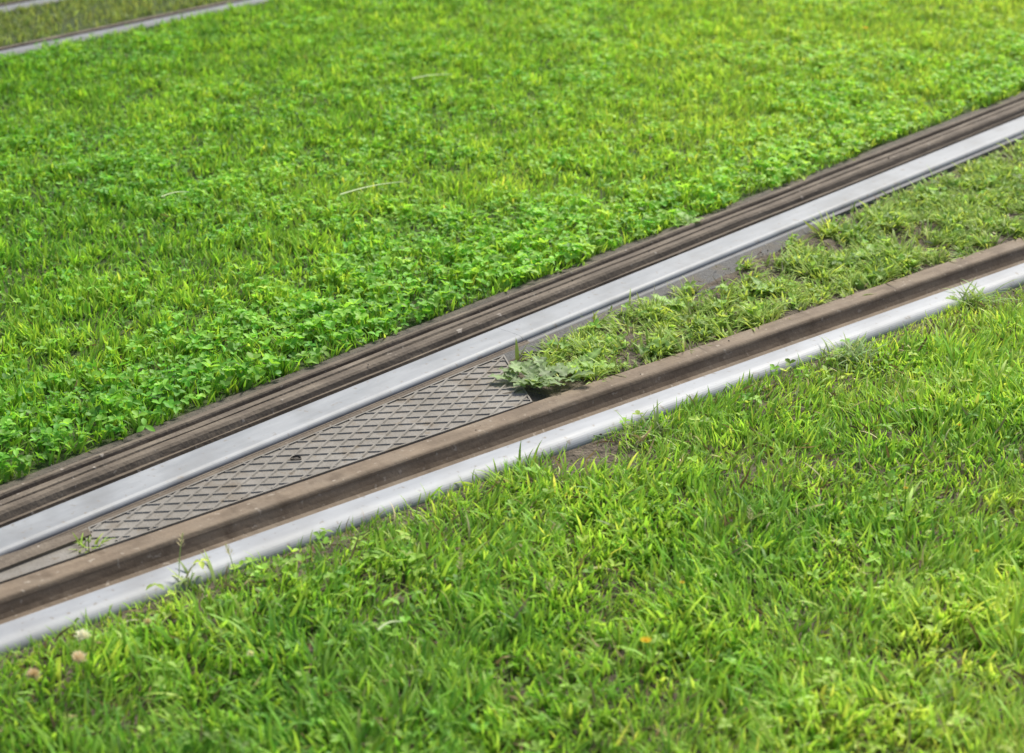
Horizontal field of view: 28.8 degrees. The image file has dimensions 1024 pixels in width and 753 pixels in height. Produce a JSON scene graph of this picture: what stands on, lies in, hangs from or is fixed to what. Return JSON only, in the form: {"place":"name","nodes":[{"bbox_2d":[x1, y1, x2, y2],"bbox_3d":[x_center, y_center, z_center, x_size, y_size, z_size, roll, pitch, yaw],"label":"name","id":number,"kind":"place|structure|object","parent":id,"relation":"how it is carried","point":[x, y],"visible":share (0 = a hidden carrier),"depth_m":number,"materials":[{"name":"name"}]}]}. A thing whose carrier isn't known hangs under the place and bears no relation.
{"place":"outdoors","nodes":[
{"label":"outdoors","id":0,"kind":"place"},
{"bbox_2d":[0,0,227,46],"bbox_3d":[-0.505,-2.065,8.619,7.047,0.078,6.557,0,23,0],"label":"grass","id":1,"kind":"structure","parent":0,"point":[43,29],"depth_m":6.48,"materials":[{"name":"green plant"}]},
{"bbox_2d":[0,0,1023,484],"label":"grass","id":2,"kind":"structure","parent":0,"point":[340,118],"depth_m":5.16,"materials":[{"name":"green plant"}]},
{"bbox_2d":[340,181,402,194],"bbox_3d":[-0.324,-0.437,4.593,0.170,0.006,0.005,-15,27,-33],"label":"straw","id":3,"kind":"object","parent":2,"relation":"on","point":[368,186],"visible":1,"depth_m":4.59,"materials":[{"name":"beige plant"}]},
{"bbox_2d":[412,74,452,78],"bbox_3d":[-0.223,-0.840,5.560,0.121,0.006,0.005,-9,24,-21],"label":"straw","id":4,"kind":"object","parent":2,"relation":"on","point":[433,74],"visible":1,"depth_m":5.56,"materials":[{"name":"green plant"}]},
{"bbox_2d":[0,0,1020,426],"bbox_3d":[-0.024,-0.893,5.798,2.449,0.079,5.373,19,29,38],"label":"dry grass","id":5,"kind":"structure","parent":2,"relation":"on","point":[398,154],"depth_m":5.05,"materials":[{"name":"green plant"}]},
{"bbox_2d":[0,0,1023,481],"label":"clover","id":6,"kind":"object","parent":2,"relation":"on","point":[394,310],"visible":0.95,"depth_m":4.66,"materials":[{"name":"green plant"}]},
{"bbox_2d":[674,208,703,225],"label":"broadleaf weed","id":7,"kind":"object","parent":2,"relation":"on","point":[684,216],"visible":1,"depth_m":4.49,"materials":[{"name":"green plant"}]},
{"bbox_2d":[844,136,867,149],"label":"broadleaf weed","id":8,"kind":"object","parent":2,"relation":"on","point":[855,145],"visible":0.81,"depth_m":5.04,"materials":[{"name":"green plant"}]},
{"bbox_2d":[492,137,1021,360],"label":"asphalt","id":9,"kind":"structure","parent":0,"point":[716,272],"depth_m":4.13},
{"bbox_2d":[502,143,1023,402],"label":"soil","id":10,"kind":"structure","parent":0,"point":[535,394],"depth_m":4.11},
{"bbox_2d":[16,98,1021,675],"bbox_3d":[1.817,-0.557,4.994,1.488,0.013,8.290,19,29,38],"label":"grit","id":11,"kind":"object","parent":10,"relation":"on","point":[570,358],"visible":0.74,"depth_m":3.79,"materials":[{"name":"grey gravel"}]},
{"bbox_2d":[488,356,594,387],"bbox_3d":[0.048,-0.004,3.618,0.134,0.026,0.161,-21,30,-40],"label":"broadleaf weed","id":12,"kind":"object","parent":10,"relation":"on","point":[530,370],"visible":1,"depth_m":3.62,"materials":[{"name":"green plant"}]},
{"bbox_2d":[566,348,617,370],"bbox_3d":[0.133,-0.026,3.680,0.118,0.023,0.064,-11,25,-26],"label":"broadleaf weed","id":13,"kind":"object","parent":10,"relation":"on","point":[594,353],"visible":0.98,"depth_m":3.70,"materials":[{"name":"green plant"}]},
{"bbox_2d":[654,294,698,311],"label":"broadleaf weed","id":14,"kind":"object","parent":10,"relation":"on","point":[670,302],"visible":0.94,"depth_m":3.99,"materials":[{"name":"green plant"}]},
{"bbox_2d":[750,277,781,292],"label":"broadleaf weed","id":15,"kind":"object","parent":10,"relation":"on","point":[765,289],"visible":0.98,"depth_m":4.07,"materials":[{"name":"green plant"}]},
{"bbox_2d":[522,141,1020,379],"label":"dry grass","id":16,"kind":"structure","parent":10,"relation":"on","point":[928,241],"depth_m":4.22,"materials":[{"name":"green plant"}]},
{"bbox_2d":[772,251,815,276],"bbox_3d":[0.603,-0.231,4.210,0.108,0.057,0.106,10,25,24],"label":"grass tuft","id":17,"kind":"object","parent":10,"relation":"on","point":[789,265],"visible":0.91,"depth_m":4.20,"materials":[{"name":"green plant"}]},
{"bbox_2d":[854,244,882,263],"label":"broadleaf weed","id":18,"kind":"object","parent":10,"relation":"on","point":[868,246],"visible":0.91,"depth_m":4.26,"materials":[{"name":"green plant"}]},
{"bbox_2d":[915,186,952,201],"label":"broadleaf weed","id":19,"kind":"object","parent":10,"relation":"on","point":[933,191],"visible":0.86,"depth_m":4.65,"materials":[{"name":"green plant"}]},
{"bbox_2d":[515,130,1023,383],"bbox_3d":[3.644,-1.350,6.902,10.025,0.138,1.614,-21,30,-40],"label":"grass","id":20,"kind":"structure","parent":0,"point":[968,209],"depth_m":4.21,"materials":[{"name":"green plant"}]},
{"label":"soil","id":21,"kind":"structure","parent":0,"visible":0},
{"bbox_2d":[0,528,88,583],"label":"cover plate","id":22,"kind":"object","parent":21,"relation":"on","point":[60,556],"visible":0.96,"depth_m":2.98,"materials":[{"name":"metal"}]},
{"bbox_2d":[68,532,112,553],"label":"grass tuft","id":23,"kind":"object","parent":21,"relation":"on","point":[81,541],"visible":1,"depth_m":3.04,"materials":[{"name":"green plant"}]},
{"bbox_2d":[88,355,531,553],"bbox_3d":[-0.284,0.133,3.346,0.190,0.016,1.009,19,29,38],"label":"cover plate","id":24,"kind":"object","parent":21,"relation":"on","point":[471,395],"visible":0.97,"depth_m":3.37,"materials":[{"name":"metal"}]},
{"label":"ground","id":25,"kind":"structure","parent":0,"visible":0},
{"bbox_2d":[0,0,72,13],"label":"grooved rail","id":26,"kind":"object","parent":25,"relation":"on","point":[9,5],"visible":0.24,"depth_m":6.63,"materials":[{"name":"metal"}]},
{"bbox_2d":[0,0,268,56],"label":"grooved rail","id":27,"kind":"object","parent":25,"relation":"on","point":[149,21],"visible":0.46,"depth_m":6.33,"materials":[{"name":"metal"}]},
{"bbox_2d":[0,279,1023,752],"bbox_3d":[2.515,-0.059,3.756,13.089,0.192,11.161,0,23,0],"label":"grass","id":28,"kind":"structure","parent":25,"relation":"on","point":[992,357],"depth_m":2.83,"materials":[{"name":"green plant"}]},
{"bbox_2d":[26,667,46,713],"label":"clover flower","id":29,"kind":"object","parent":28,"relation":"on","point":[32,673],"visible":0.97,"depth_m":2.57,"materials":[{"name":"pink plant"}]},
{"bbox_2d":[72,650,91,689],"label":"clover flower","id":30,"kind":"object","parent":28,"relation":"on","point":[78,657],"visible":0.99,"depth_m":2.61,"materials":[{"name":"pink plant"}]},
{"bbox_2d":[74,628,95,678],"bbox_3d":[-0.572,0.376,2.667,0.023,0.087,0.024,0,23,0],"label":"clover flower","id":31,"kind":"object","parent":28,"relation":"on","point":[81,633],"visible":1,"depth_m":2.65,"materials":[{"name":"white plant"}]},
{"bbox_2d":[144,617,159,658],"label":"clover flower","id":32,"kind":"object","parent":28,"relation":"on","point":[146,621],"visible":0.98,"depth_m":2.70,"materials":[{"name":"beige plant"}]},
{"bbox_2d":[177,532,183,575],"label":"seed stalk","id":33,"kind":"object","parent":28,"relation":"on","point":[180,549],"visible":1,"depth_m":2.92,"materials":[{"name":"green plant"}]},
{"bbox_2d":[163,550,216,597],"bbox_3d":[-0.487,0.290,2.940,0.101,0.044,0.102,-6,23,-15],"label":"grass tuft","id":34,"kind":"object","parent":28,"relation":"on","point":[184,581],"visible":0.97,"depth_m":2.94,"materials":[{"name":"green plant"}]},
{"bbox_2d":[224,543,236,584],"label":"seed stalk","id":35,"kind":"object","parent":28,"relation":"on","point":[227,549],"visible":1,"depth_m":2.92,"materials":[{"name":"beige plant"}]},
{"bbox_2d":[247,650,260,686],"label":"clover flower","id":36,"kind":"object","parent":28,"relation":"on","point":[251,653],"visible":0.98,"depth_m":2.63,"materials":[{"name":"beige plant"}]},
{"bbox_2d":[378,620,401,629],"bbox_3d":[-0.167,0.338,2.716,0.038,0.006,0.005,-16,28,-34],"label":"straw","id":37,"kind":"object","parent":28,"relation":"on","point":[381,626],"visible":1,"depth_m":2.71,"materials":[{"name":"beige plant"}]},
{"bbox_2d":[455,554,463,607],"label":"seed stalk","id":38,"kind":"object","parent":28,"relation":"on","point":[460,563],"visible":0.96,"depth_m":2.84,"materials":[{"name":"green plant"}]},
{"bbox_2d":[0,295,1023,752],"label":"clover","id":39,"kind":"object","parent":28,"relation":"on","point":[518,681],"visible":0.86,"depth_m":2.81,"materials":[{"name":"green plant"}]},
{"bbox_2d":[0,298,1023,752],"bbox_3d":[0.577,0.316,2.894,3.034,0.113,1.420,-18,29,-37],"label":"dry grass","id":40,"kind":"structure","parent":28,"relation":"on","point":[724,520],"depth_m":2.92,"materials":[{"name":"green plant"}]},
{"bbox_2d":[544,576,555,619],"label":"seed stalk","id":41,"kind":"object","parent":28,"relation":"on","point":[551,584],"visible":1,"depth_m":2.79,"materials":[{"name":"green plant"}]},
{"bbox_2d":[605,400,678,445],"bbox_3d":[0.232,0.092,3.409,0.130,0.063,0.110,-11,25,-25],"label":"grass tuft","id":42,"kind":"object","parent":28,"relation":"on","point":[656,423],"visible":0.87,"depth_m":3.42,"materials":[{"name":"green plant"}]},
{"bbox_2d":[640,636,651,677],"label":"yellow flower","id":43,"kind":"object","parent":28,"relation":"on","point":[645,639],"visible":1,"depth_m":2.66,"materials":[{"name":"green plant"}]},
{"bbox_2d":[680,581,683,610],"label":"yellow flower","id":44,"kind":"object","parent":28,"relation":"on","point":[682,582],"visible":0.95,"depth_m":2.81,"materials":[{"name":"green plant"}]},
{"bbox_2d":[747,505,752,544],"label":"seed stalk","id":45,"kind":"object","parent":28,"relation":"on","point":[749,513],"visible":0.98,"depth_m":2.99,"materials":[{"name":"green plant"}]},
{"bbox_2d":[822,331,891,374],"bbox_3d":[0.646,-0.025,3.743,0.143,0.121,0.179,-10,25,-23],"label":"grass tuft","id":46,"kind":"object","parent":28,"relation":"on","point":[856,349],"visible":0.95,"depth_m":3.73,"materials":[{"name":"green plant"}]},
{"bbox_2d":[903,486,908,513],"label":"yellow flower","id":47,"kind":"object","parent":28,"relation":"on","point":[905,498],"visible":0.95,"depth_m":3.09,"materials":[{"name":"green plant"}]},
{"bbox_2d":[955,424,961,459],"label":"yellow flower","id":48,"kind":"object","parent":28,"relation":"on","point":[958,438],"visible":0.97,"depth_m":3.32,"materials":[{"name":"green plant"}]},
{"bbox_2d":[973,549,979,581],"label":"yellow flower","id":49,"kind":"object","parent":28,"relation":"on","point":[976,550],"visible":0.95,"depth_m":2.90,"materials":[{"name":"green plant"}]},
{"bbox_2d":[945,278,1019,313],"bbox_3d":[0.936,-0.151,4.018,0.170,0.093,0.144,19,29,38],"label":"grass tuft","id":50,"kind":"object","parent":28,"relation":"on","point":[974,296],"visible":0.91,"depth_m":4.02,"materials":[{"name":"green plant"}]},
{"bbox_2d":[0,95,1023,555],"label":"grooved rail","id":51,"kind":"object","parent":25,"relation":"on","point":[100,487],"visible":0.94,"depth_m":3.79,"materials":[{"name":"metal"}]},
{"bbox_2d":[0,529,91,571],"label":"rail nose","id":52,"kind":"object","parent":51,"relation":"attached to","point":[15,558],"visible":0.56,"depth_m":3.01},
{"bbox_2d":[0,236,1023,656],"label":"grooved rail","id":53,"kind":"object","parent":25,"relation":"on","point":[102,582],"visible":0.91,"depth_m":3.34,"materials":[{"name":"metal"}]},
{"bbox_2d":[0,91,1023,490],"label":"joint filler","id":54,"kind":"object","parent":25,"relation":"on","point":[260,387],"visible":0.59,"depth_m":3.93,"materials":[{"name":"black rubber"}]}
]}

